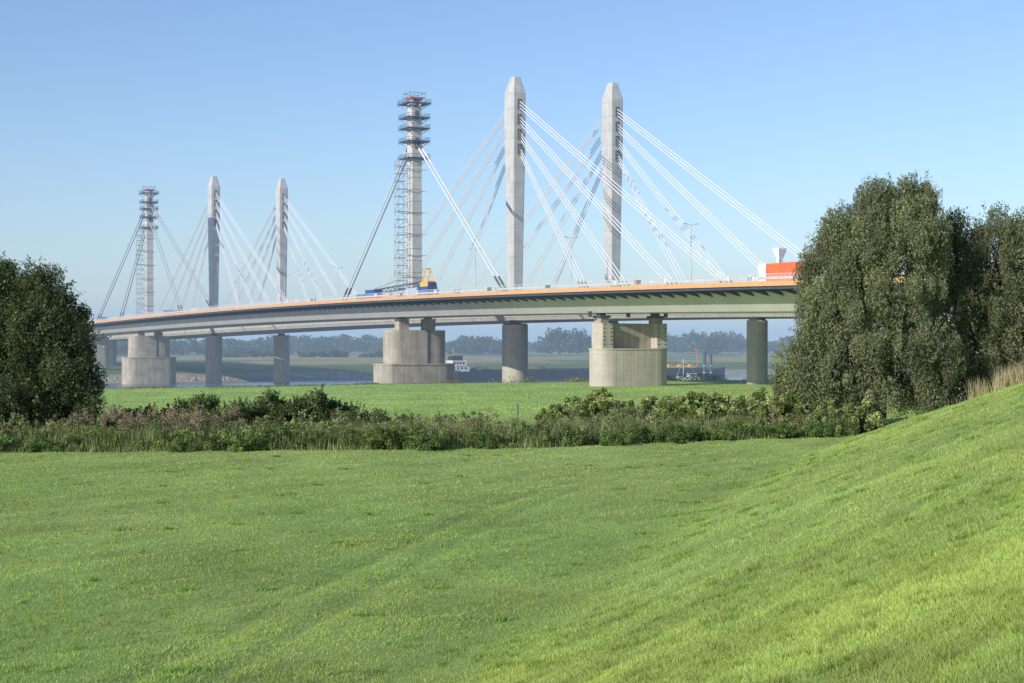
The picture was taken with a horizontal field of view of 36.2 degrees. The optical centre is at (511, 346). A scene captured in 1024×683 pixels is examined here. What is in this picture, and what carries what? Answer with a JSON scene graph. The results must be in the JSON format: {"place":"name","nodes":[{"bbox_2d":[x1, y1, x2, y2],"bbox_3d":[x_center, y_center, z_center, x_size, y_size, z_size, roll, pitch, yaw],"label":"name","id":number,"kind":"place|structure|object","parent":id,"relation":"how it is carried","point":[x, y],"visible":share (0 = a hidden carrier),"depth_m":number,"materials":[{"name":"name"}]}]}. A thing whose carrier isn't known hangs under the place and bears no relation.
{"place":"outdoors","nodes":[
{"label":"outdoors","id":0,"kind":"place"},
{"bbox_2d":[101,375,912,388],"bbox_3d":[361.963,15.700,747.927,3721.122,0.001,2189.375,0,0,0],"label":"river water","id":1,"kind":"structure","parent":0,"point":[178,385],"depth_m":660.50,"materials":[{"name":"blue liquid"}]},
{"bbox_2d":[100,76,972,384],"bbox_3d":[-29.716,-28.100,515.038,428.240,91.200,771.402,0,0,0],"label":"cable stayed bridge","id":2,"kind":"structure","parent":1,"relation":"in","point":[514,336],"depth_m":436.04,"materials":[{"name":"concrete"}]},
{"bbox_2d":[335,267,341,299],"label":"street lamp","id":3,"kind":"object","parent":2,"relation":"on","point":[337,282],"visible":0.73,"depth_m":582.29,"materials":[{"name":"metal"}]},
{"bbox_2d":[469,248,480,291],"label":"street lamp","id":4,"kind":"object","parent":2,"relation":"on","point":[475,266],"visible":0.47,"depth_m":479.46,"materials":[{"name":"metal"}]},
{"bbox_2d":[564,236,577,284],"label":"street lamp","id":5,"kind":"object","parent":2,"relation":"on","point":[571,261],"visible":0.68,"depth_m":427.24,"materials":[{"name":"metal"}]},
{"bbox_2d":[683,223,696,283],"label":"street lamp","id":6,"kind":"object","parent":2,"relation":"on","point":[690,257],"visible":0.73,"depth_m":375.85,"materials":[{"name":"metal"}]},
{"bbox_2d":[446,349,724,381],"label":"cargo barge","id":7,"kind":"object","parent":1,"relation":"on","point":[463,372],"visible":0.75,"depth_m":714.06,"materials":[{"name":"paint"}]},
{"bbox_2d":[676,359,699,380],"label":"river boat","id":8,"kind":"object","parent":1,"relation":"on","point":[688,375],"visible":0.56,"depth_m":706.86,"materials":[{"name":"white paint"}]},
{"bbox_2d":[703,352,705,377],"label":"mooring pole","id":9,"kind":"object","parent":1,"relation":"in","point":[704,362],"visible":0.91,"depth_m":707.49,"materials":[{"name":"metal"}]},
{"bbox_2d":[709,354,711,378],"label":"mooring pole","id":10,"kind":"object","parent":1,"relation":"in","point":[710,365],"visible":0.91,"depth_m":709.21,"materials":[{"name":"metal"}]},
{"bbox_2d":[0,351,1023,682],"bbox_3d":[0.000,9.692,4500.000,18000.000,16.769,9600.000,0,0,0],"label":"meadow ground","id":11,"kind":"structure","parent":0,"point":[362,367],"depth_m":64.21,"materials":[{"name":"green plant"}]},
{"bbox_2d":[0,251,107,431],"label":"willow tree","id":12,"kind":"object","parent":11,"relation":"on","point":[37,312],"visible":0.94,"depth_m":129.13,"materials":[{"name":"green plant"}]},
{"bbox_2d":[0,371,354,380],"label":"groyne stones","id":13,"kind":"object","parent":11,"relation":"on","point":[248,377],"visible":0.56,"depth_m":699.86,"materials":[{"name":"grey stone"}]},
{"bbox_2d":[104,383,457,431],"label":"wild shrub","id":14,"kind":"object","parent":11,"relation":"on","point":[273,407],"visible":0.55,"depth_m":133.38,"materials":[{"name":"green plant"}]},
{"bbox_2d":[5,327,803,356],"bbox_3d":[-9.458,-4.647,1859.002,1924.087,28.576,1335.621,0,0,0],"label":"distant trees","id":15,"kind":"object","parent":11,"relation":"on","point":[342,345],"visible":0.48,"depth_m":1462.55,"materials":[{"name":"green plant"}]},
{"bbox_2d":[1,403,827,439],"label":"dead nettle patch","id":16,"kind":"object","parent":11,"relation":"on","point":[591,423],"visible":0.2,"depth_m":130.86,"materials":[{"name":"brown plant"}]},
{"bbox_2d":[0,401,835,446],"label":"weed patch","id":17,"kind":"object","parent":11,"relation":"on","point":[613,415],"visible":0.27,"depth_m":129.63,"materials":[{"name":"green plant"}]},
{"bbox_2d":[59,404,246,433],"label":"reed plumes","id":18,"kind":"object","parent":17,"relation":"attached to","point":[196,419],"visible":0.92,"depth_m":124.17,"materials":[{"name":"pink plant"}]},
{"bbox_2d":[0,409,858,452],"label":"dry grass","id":19,"kind":"structure","parent":11,"relation":"on","point":[280,446],"depth_m":123.69,"materials":[{"name":"green plant"}]},
{"bbox_2d":[0,411,859,452],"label":"bramble shrub","id":20,"kind":"object","parent":11,"relation":"on","point":[412,440],"visible":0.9,"depth_m":122.78,"materials":[{"name":"green plant"}]},
{"bbox_2d":[7,384,952,436],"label":"meadow grass","id":21,"kind":"structure","parent":11,"relation":"on","point":[432,399],"depth_m":253.35,"materials":[{"name":"green plant"}]},
{"bbox_2d":[105,373,912,388],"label":"riverbank weeds","id":22,"kind":"object","parent":11,"relation":"on","point":[573,380],"visible":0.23,"depth_m":344.42,"materials":[{"name":"green plant"}]},
{"bbox_2d":[39,97,1023,401],"bbox_3d":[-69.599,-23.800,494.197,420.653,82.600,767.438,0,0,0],"label":"cable stayed bridge","id":23,"kind":"structure","parent":11,"relation":"on","point":[625,355],"depth_m":392.09,"materials":[{"name":"grey concrete"}]},
{"bbox_2d":[136,186,158,314],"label":"scaffolding","id":24,"kind":"object","parent":23,"relation":"on","point":[146,216],"visible":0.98,"depth_m":647.42,"materials":[{"name":"grey metal"}]},
{"bbox_2d":[365,290,382,297],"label":"shipping container","id":25,"kind":"object","parent":23,"relation":"on","point":[377,292],"visible":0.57,"depth_m":419.56,"materials":[{"name":"blue metal"}]},
{"bbox_2d":[373,268,438,293],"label":"crawler crane","id":26,"kind":"object","parent":23,"relation":"on","point":[427,283],"visible":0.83,"depth_m":393.04,"materials":[{"name":"yellow paint"}]},
{"bbox_2d":[406,287,417,295],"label":"shipping container","id":27,"kind":"object","parent":23,"relation":"on","point":[411,289],"visible":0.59,"depth_m":390.33,"materials":[{"name":"white metal"}]},
{"bbox_2d":[394,92,430,292],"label":"scaffolding","id":28,"kind":"object","parent":23,"relation":"on","point":[423,128],"visible":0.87,"depth_m":407.97,"materials":[{"name":"grey metal"}]},
{"bbox_2d":[418,286,436,294],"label":"shipping container","id":29,"kind":"object","parent":23,"relation":"on","point":[426,288],"visible":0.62,"depth_m":382.39,"materials":[{"name":"blue metal"}]},
{"bbox_2d":[758,263,765,279],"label":"shipping container","id":30,"kind":"object","parent":23,"relation":"on","point":[762,269],"visible":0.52,"depth_m":260.56,"materials":[{"name":"white metal"}]},
{"bbox_2d":[773,248,786,262],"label":"hopper silo","id":31,"kind":"object","parent":23,"relation":"on","point":[779,253],"visible":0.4,"depth_m":265.02,"materials":[{"name":"white paint"}]},
{"bbox_2d":[766,261,809,280],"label":"shipping container","id":32,"kind":"object","parent":23,"relation":"on","point":[785,267],"visible":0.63,"depth_m":255.97,"materials":[{"name":"orange metal"}]},
{"bbox_2d":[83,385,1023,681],"bbox_3d":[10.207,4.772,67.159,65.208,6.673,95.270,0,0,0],"label":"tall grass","id":33,"kind":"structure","parent":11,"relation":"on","point":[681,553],"depth_m":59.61,"materials":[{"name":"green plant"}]},
{"bbox_2d":[533,386,886,432],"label":"knotweed shrub","id":34,"kind":"object","parent":11,"relation":"on","point":[601,399],"visible":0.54,"depth_m":144.48,"materials":[{"name":"green plant"}]},
{"bbox_2d":[768,170,968,423],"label":"willow tree","id":35,"kind":"object","parent":11,"relation":"on","point":[852,255],"visible":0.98,"depth_m":156.13,"materials":[{"name":"green plant"}]},
{"bbox_2d":[914,200,1023,410],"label":"willow tree","id":36,"kind":"object","parent":11,"relation":"on","point":[965,286],"visible":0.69,"depth_m":162.93,"materials":[{"name":"green plant"}]},
{"bbox_2d":[957,360,1023,402],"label":"tall dry grass","id":37,"kind":"structure","parent":11,"relation":"on","point":[1004,380],"depth_m":130.01,"materials":[{"name":"beige plant"}]},
{"bbox_2d":[0,0,1023,343],"label":"sky","id":38,"kind":"structure","parent":0,"point":[785,106],"materials":[{"name":"blue"}]}
]}

